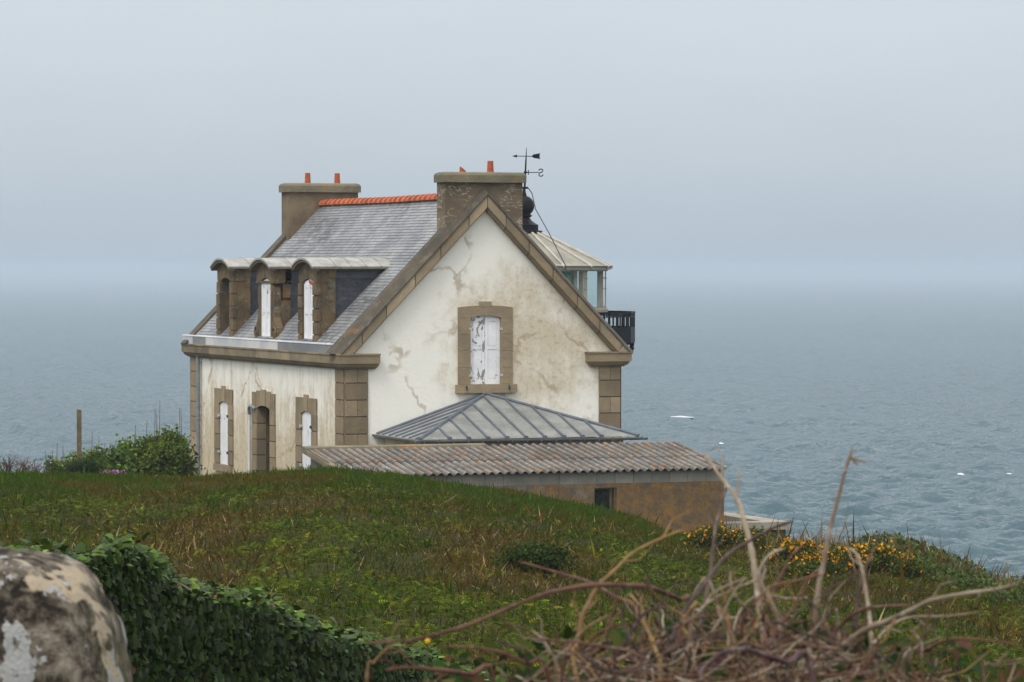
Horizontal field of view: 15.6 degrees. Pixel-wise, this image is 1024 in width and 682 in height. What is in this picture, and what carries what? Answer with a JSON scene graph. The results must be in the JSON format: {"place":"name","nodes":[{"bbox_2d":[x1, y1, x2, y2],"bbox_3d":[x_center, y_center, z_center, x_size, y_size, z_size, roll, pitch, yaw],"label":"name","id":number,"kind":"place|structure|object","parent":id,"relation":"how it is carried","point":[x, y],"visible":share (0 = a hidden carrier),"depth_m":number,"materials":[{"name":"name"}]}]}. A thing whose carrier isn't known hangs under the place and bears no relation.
{"place":"outdoors","nodes":[
{"label":"outdoors","id":0,"kind":"place"},
{"bbox_2d":[0,273,1023,582],"bbox_3d":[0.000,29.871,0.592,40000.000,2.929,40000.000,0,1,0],"label":"sea","id":1,"kind":"structure","parent":0,"point":[788,389],"depth_m":973.82,"materials":[{"name":"blue liquid"}]},
{"bbox_2d":[0,468,1023,681],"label":"ground","id":2,"kind":"structure","parent":0,"point":[417,557],"depth_m":59.16,"materials":[{"name":"green plant"}]},
{"bbox_2d":[0,451,21,472],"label":"sorrel clump","id":3,"kind":"object","parent":2,"relation":"on","point":[9,465],"visible":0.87,"depth_m":93.53,"materials":[{"name":"brown plant"}]},
{"bbox_2d":[10,457,36,472],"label":"sorrel clump","id":4,"kind":"object","parent":2,"relation":"on","point":[23,466],"visible":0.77,"depth_m":94.56,"materials":[{"name":"brown plant"}]},
{"bbox_2d":[24,459,54,472],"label":"sorrel clump","id":5,"kind":"object","parent":2,"relation":"on","point":[36,466],"visible":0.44,"depth_m":95.55,"materials":[{"name":"brown plant"}]},
{"bbox_2d":[27,443,75,472],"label":"shrub","id":6,"kind":"object","parent":2,"relation":"on","point":[57,462],"visible":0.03,"depth_m":103.92,"materials":[{"name":"green plant"}]},
{"bbox_2d":[0,547,132,681],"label":"boulder","id":7,"kind":"object","parent":2,"relation":"on","point":[60,620],"visible":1,"depth_m":7.00,"materials":[{"name":"stone"}]},
{"bbox_2d":[51,456,81,473],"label":"cushion bush","id":8,"kind":"object","parent":2,"relation":"on","point":[68,469],"visible":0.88,"depth_m":92.00,"materials":[{"name":"green plant"}]},
{"bbox_2d":[77,409,81,460],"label":"wooden post","id":9,"kind":"object","parent":2,"relation":"on","point":[79,432],"visible":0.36,"depth_m":101.02,"materials":[{"name":"wood"}]},
{"bbox_2d":[70,452,106,473],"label":"cushion bush","id":10,"kind":"object","parent":2,"relation":"on","point":[91,465],"visible":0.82,"depth_m":92.01,"materials":[{"name":"green plant"}]},
{"bbox_2d":[58,443,119,473],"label":"shrub","id":11,"kind":"object","parent":2,"relation":"on","point":[98,453],"visible":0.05,"depth_m":104.03,"materials":[{"name":"green plant"}]},
{"bbox_2d":[99,443,141,473],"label":"shrub","id":12,"kind":"object","parent":2,"relation":"on","point":[116,458],"visible":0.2,"depth_m":104.92,"materials":[{"name":"green plant"}]},
{"bbox_2d":[109,425,148,474],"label":"shrub","id":13,"kind":"object","parent":2,"relation":"on","point":[135,462],"visible":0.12,"depth_m":106.39,"materials":[{"name":"green plant"}]},
{"bbox_2d":[129,414,162,471],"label":"shrub","id":14,"kind":"object","parent":2,"relation":"on","point":[140,451],"visible":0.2,"depth_m":106.88,"materials":[{"name":"green plant"}]},
{"bbox_2d":[140,408,205,476],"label":"shrub","id":15,"kind":"object","parent":2,"relation":"on","point":[171,454],"visible":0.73,"depth_m":105.80,"materials":[{"name":"green plant"}]},
{"bbox_2d":[0,530,497,681],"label":"ivy wall","id":16,"kind":"structure","parent":2,"relation":"on","point":[180,628],"depth_m":29.40,"materials":[{"name":"plant"}]},
{"bbox_2d":[365,618,409,681],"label":"bramble cane","id":17,"kind":"object","parent":2,"relation":"on","point":[367,672],"visible":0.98,"depth_m":5.61,"materials":[{"name":"brown plant"}]},
{"bbox_2d":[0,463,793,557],"bbox_3d":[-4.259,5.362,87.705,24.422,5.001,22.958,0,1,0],"label":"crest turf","id":18,"kind":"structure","parent":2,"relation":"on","point":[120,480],"depth_m":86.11,"materials":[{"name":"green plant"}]},
{"bbox_2d":[180,161,632,475],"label":"lighthouse keepers house","id":19,"kind":"structure","parent":2,"relation":"on","point":[339,314],"depth_m":105.06,"materials":[{"name":"paint"}]},
{"bbox_2d":[213,386,233,472],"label":"window","id":20,"kind":"structure","parent":19,"relation":"in","point":[223,397],"depth_m":113.76,"materials":[{"name":"wood"}]},
{"bbox_2d":[252,389,275,472],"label":"door","id":21,"kind":"structure","parent":19,"relation":"in","point":[264,416],"depth_m":110.48,"materials":[{"name":"stone"}]},
{"bbox_2d":[295,394,317,469],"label":"window","id":22,"kind":"structure","parent":19,"relation":"in","point":[306,418],"depth_m":106.14,"materials":[{"name":"wood"}]},
{"bbox_2d":[455,301,516,392],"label":"window","id":23,"kind":"structure","parent":19,"relation":"in","point":[480,340],"depth_m":104.21,"materials":[{"name":"wood"}]},
{"bbox_2d":[425,639,430,680],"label":"yellow flower","id":24,"kind":"object","parent":2,"relation":"on","point":[427,641],"visible":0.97,"depth_m":5.81,"materials":[{"name":"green plant"}]},
{"bbox_2d":[378,647,495,681],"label":"bramble cane","id":25,"kind":"object","parent":2,"relation":"on","point":[478,670],"visible":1,"depth_m":5.35,"materials":[{"name":"brown plant"}]},
{"bbox_2d":[441,621,550,681],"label":"bramble cane","id":26,"kind":"object","parent":2,"relation":"on","point":[513,657],"visible":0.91,"depth_m":5.71,"materials":[{"name":"brown plant"}]},
{"bbox_2d":[372,393,647,445],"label":"annex","id":27,"kind":"object","parent":2,"relation":"on","point":[489,419],"visible":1,"depth_m":101.93,"materials":[{"name":"metal"}]},
{"bbox_2d":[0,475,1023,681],"bbox_3d":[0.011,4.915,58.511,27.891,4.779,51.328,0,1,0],"label":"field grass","id":28,"kind":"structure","parent":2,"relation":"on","point":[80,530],"depth_m":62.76,"materials":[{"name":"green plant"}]},
{"bbox_2d":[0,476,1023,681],"bbox_3d":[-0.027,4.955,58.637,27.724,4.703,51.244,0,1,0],"label":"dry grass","id":29,"kind":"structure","parent":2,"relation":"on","point":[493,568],"depth_m":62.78,"materials":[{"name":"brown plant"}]},
{"bbox_2d":[301,441,727,533],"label":"shed","id":30,"kind":"structure","parent":2,"relation":"on","point":[667,480],"depth_m":98.03,"materials":[{"name":"concrete"}]},
{"bbox_2d":[595,488,615,511],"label":"window","id":31,"kind":"structure","parent":30,"relation":"in","point":[607,496],"depth_m":97.64,"materials":[{"name":"grey glass"}]},
{"bbox_2d":[365,580,693,673],"bbox_3d":[0.061,1.032,5.979,0.092,1.286,0.909,1,1,35],"label":"bramble cane","id":32,"kind":"object","parent":2,"relation":"on","point":[548,593],"visible":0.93,"depth_m":5.96,"materials":[{"name":"brown plant"}]},
{"bbox_2d":[490,534,584,574],"bbox_3d":[0.323,3.378,58.145,1.493,0.704,1.044,-1,1,-26],"label":"field bush","id":33,"kind":"object","parent":2,"relation":"on","point":[549,556],"visible":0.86,"depth_m":57.96,"materials":[{"name":"green plant"}]},
{"bbox_2d":[514,616,560,681],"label":"bramble cane","id":34,"kind":"object","parent":2,"relation":"on","point":[555,661],"visible":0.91,"depth_m":5.81,"materials":[{"name":"brown plant"}]},
{"bbox_2d":[513,147,634,353],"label":"lantern tower","id":35,"kind":"structure","parent":2,"relation":"on","point":[568,261],"depth_m":111.89,"materials":[{"name":"white metal"}]},
{"bbox_2d":[518,561,641,679],"bbox_3d":[0.115,1.035,6.616,0.015,1.258,0.460,-1,1,-27],"label":"bramble cane","id":36,"kind":"object","parent":2,"relation":"on","point":[630,602],"visible":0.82,"depth_m":6.57,"materials":[{"name":"brown plant"}]},
{"bbox_2d":[560,614,633,681],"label":"bramble cane","id":37,"kind":"object","parent":2,"relation":"on","point":[579,649],"visible":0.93,"depth_m":5.71,"materials":[{"name":"brown plant"}]},
{"bbox_2d":[570,510,692,679],"bbox_3d":[0.180,0.977,6.133,0.100,1.387,0.300,1,1,33],"label":"bramble cane","id":38,"kind":"object","parent":2,"relation":"on","point":[590,600],"visible":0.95,"depth_m":6.09,"materials":[{"name":"brown plant"}]},
{"bbox_2d":[629,591,662,678],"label":"bramble cane","id":39,"kind":"object","parent":2,"relation":"on","point":[648,631],"visible":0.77,"depth_m":5.84,"materials":[{"name":"beige plant"}]},
{"bbox_2d":[612,580,687,681],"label":"bramble cane","id":40,"kind":"object","parent":2,"relation":"on","point":[636,623],"visible":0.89,"depth_m":5.71,"materials":[{"name":"brown plant"}]},
{"bbox_2d":[678,520,744,549],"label":"gorse bush","id":41,"kind":"object","parent":2,"relation":"on","point":[702,536],"visible":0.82,"depth_m":79.88,"materials":[{"name":"green plant"}]},
{"bbox_2d":[697,482,726,681],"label":"bramble cane","id":42,"kind":"object","parent":2,"relation":"on","point":[712,557],"visible":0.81,"depth_m":6.56,"materials":[{"name":"brown plant"}]},
{"bbox_2d":[705,561,735,678],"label":"bramble cane","id":43,"kind":"object","parent":2,"relation":"on","point":[730,636],"visible":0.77,"depth_m":5.91,"materials":[{"name":"brown plant"}]},
{"bbox_2d":[427,565,1023,681],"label":"bramble tangle","id":44,"kind":"object","parent":2,"relation":"on","point":[794,640],"visible":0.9,"depth_m":6.04,"materials":[{"name":"plant"}]},
{"bbox_2d":[683,571,768,679],"bbox_3d":[0.347,1.024,6.122,0.149,1.295,0.017,0,1,-6],"label":"bramble cane","id":45,"kind":"object","parent":2,"relation":"on","point":[709,602],"visible":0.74,"depth_m":6.11,"materials":[{"name":"brown plant"}]},
{"bbox_2d":[663,520,793,678],"bbox_3d":[0.340,0.988,6.185,0.059,1.364,0.382,1,1,37],"label":"bramble cane","id":46,"kind":"object","parent":2,"relation":"on","point":[696,594],"visible":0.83,"depth_m":6.16,"materials":[{"name":"brown plant"}]},
{"bbox_2d":[704,443,769,678],"bbox_3d":[0.391,0.922,6.322,0.038,1.490,0.227,0,1,-23],"label":"bramble cane","id":47,"kind":"object","parent":2,"relation":"on","point":[751,549],"visible":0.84,"depth_m":6.30,"materials":[{"name":"brown plant"}]},
{"bbox_2d":[731,525,777,547],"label":"gorse bush","id":48,"kind":"object","parent":2,"relation":"on","point":[757,540],"visible":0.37,"depth_m":81.94,"materials":[{"name":"green plant"}]},
{"bbox_2d":[698,646,815,681],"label":"bramble cane","id":49,"kind":"object","parent":2,"relation":"on","point":[797,655],"visible":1,"depth_m":5.34,"materials":[{"name":"brown plant"}]},
{"bbox_2d":[724,512,790,537],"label":"stone wall","id":50,"kind":"structure","parent":2,"relation":"on","point":[766,523],"depth_m":99.94,"materials":[{"name":"grey stone"}]},
{"bbox_2d":[756,548,784,681],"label":"bramble cane","id":51,"kind":"object","parent":2,"relation":"on","point":[772,605],"visible":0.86,"depth_m":6.01,"materials":[{"name":"plant"}]},
{"bbox_2d":[757,544,803,679],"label":"bramble cane","id":52,"kind":"object","parent":2,"relation":"on","point":[773,591],"visible":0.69,"depth_m":6.21,"materials":[{"name":"brown plant"}]},
{"bbox_2d":[756,536,823,562],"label":"gorse bush","id":53,"kind":"object","parent":2,"relation":"on","point":[789,546],"visible":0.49,"depth_m":76.91,"materials":[{"name":"yellow plant"}]},
{"bbox_2d":[759,567,821,676],"bbox_3d":[0.443,1.018,6.054,0.195,1.302,0.033,-1,2,-44],"label":"bramble cane","id":54,"kind":"object","parent":2,"relation":"on","point":[787,616],"visible":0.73,"depth_m":6.06,"materials":[{"name":"brown plant"}]},
{"bbox_2d":[766,555,847,581],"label":"gorse bush","id":55,"kind":"object","parent":2,"relation":"on","point":[807,568],"visible":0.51,"depth_m":70.88,"materials":[{"name":"green plant"}]},
{"bbox_2d":[798,539,851,570],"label":"gorse bush","id":56,"kind":"object","parent":2,"relation":"on","point":[807,556],"visible":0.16,"depth_m":75.01,"materials":[{"name":"yellow plant"}]},
{"bbox_2d":[807,447,866,680],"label":"bramble cane","id":57,"kind":"object","parent":2,"relation":"on","point":[824,554],"visible":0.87,"depth_m":6.00,"materials":[{"name":"brown plant"}]},
{"bbox_2d":[681,530,1023,606],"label":"cliff scrub","id":58,"kind":"object","parent":2,"relation":"on","point":[966,576],"visible":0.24,"depth_m":79.35,"materials":[{"name":"green plant"}]},
{"bbox_2d":[844,536,878,681],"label":"bramble cane","id":59,"kind":"object","parent":2,"relation":"on","point":[865,589],"visible":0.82,"depth_m":6.04,"materials":[{"name":"brown plant"}]},
{"bbox_2d":[847,530,879,678],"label":"bramble cane","id":60,"kind":"object","parent":2,"relation":"on","point":[859,587],"visible":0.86,"depth_m":6.45,"materials":[{"name":"brown plant"}]},
{"bbox_2d":[825,604,913,677],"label":"bramble cane","id":61,"kind":"object","parent":2,"relation":"on","point":[845,620],"visible":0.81,"depth_m":5.96,"materials":[{"name":"brown plant"}]},
{"bbox_2d":[836,537,912,572],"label":"gorse bush","id":62,"kind":"object","parent":2,"relation":"on","point":[877,557],"visible":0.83,"depth_m":73.42,"materials":[{"name":"yellow plant"}]},
{"bbox_2d":[795,581,1018,681],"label":"bramble cane","id":63,"kind":"object","parent":2,"relation":"on","point":[928,601],"visible":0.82,"depth_m":5.76,"materials":[{"name":"beige plant"}]},
{"bbox_2d":[882,548,939,581],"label":"gorse bush","id":64,"kind":"object","parent":2,"relation":"on","point":[914,567],"visible":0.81,"depth_m":72.96,"materials":[{"name":"green plant"}]},
{"bbox_2d":[868,612,979,679],"bbox_3d":[0.645,1.052,6.031,0.200,1.232,0.101,1,1,31],"label":"bramble cane","id":65,"kind":"object","parent":2,"relation":"on","point":[883,632],"visible":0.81,"depth_m":6.01,"materials":[{"name":"brown plant"}]},
{"bbox_2d":[901,621,950,681],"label":"bramble cane","id":66,"kind":"object","parent":2,"relation":"on","point":[906,655],"visible":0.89,"depth_m":5.69,"materials":[{"name":"brown plant"}]},
{"bbox_2d":[891,636,1021,681],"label":"bramble cane","id":67,"kind":"object","parent":2,"relation":"on","point":[930,647],"visible":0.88,"depth_m":5.87,"materials":[{"name":"brown plant"}]},
{"bbox_2d":[983,647,1023,681],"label":"bramble cane","id":68,"kind":"object","parent":2,"relation":"on","point":[992,665],"visible":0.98,"depth_m":5.91,"materials":[{"name":"brown plant"}]},
{"bbox_2d":[0,0,1023,272],"label":"sky","id":69,"kind":"structure","parent":0,"point":[137,136],"materials":[{"name":"grey"}]},
{"bbox_2d":[725,508,1023,604],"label":"cliff grass","id":70,"kind":"structure","parent":0,"point":[838,542],"depth_m":87.92,"materials":[{"name":"green plant"}]}
]}

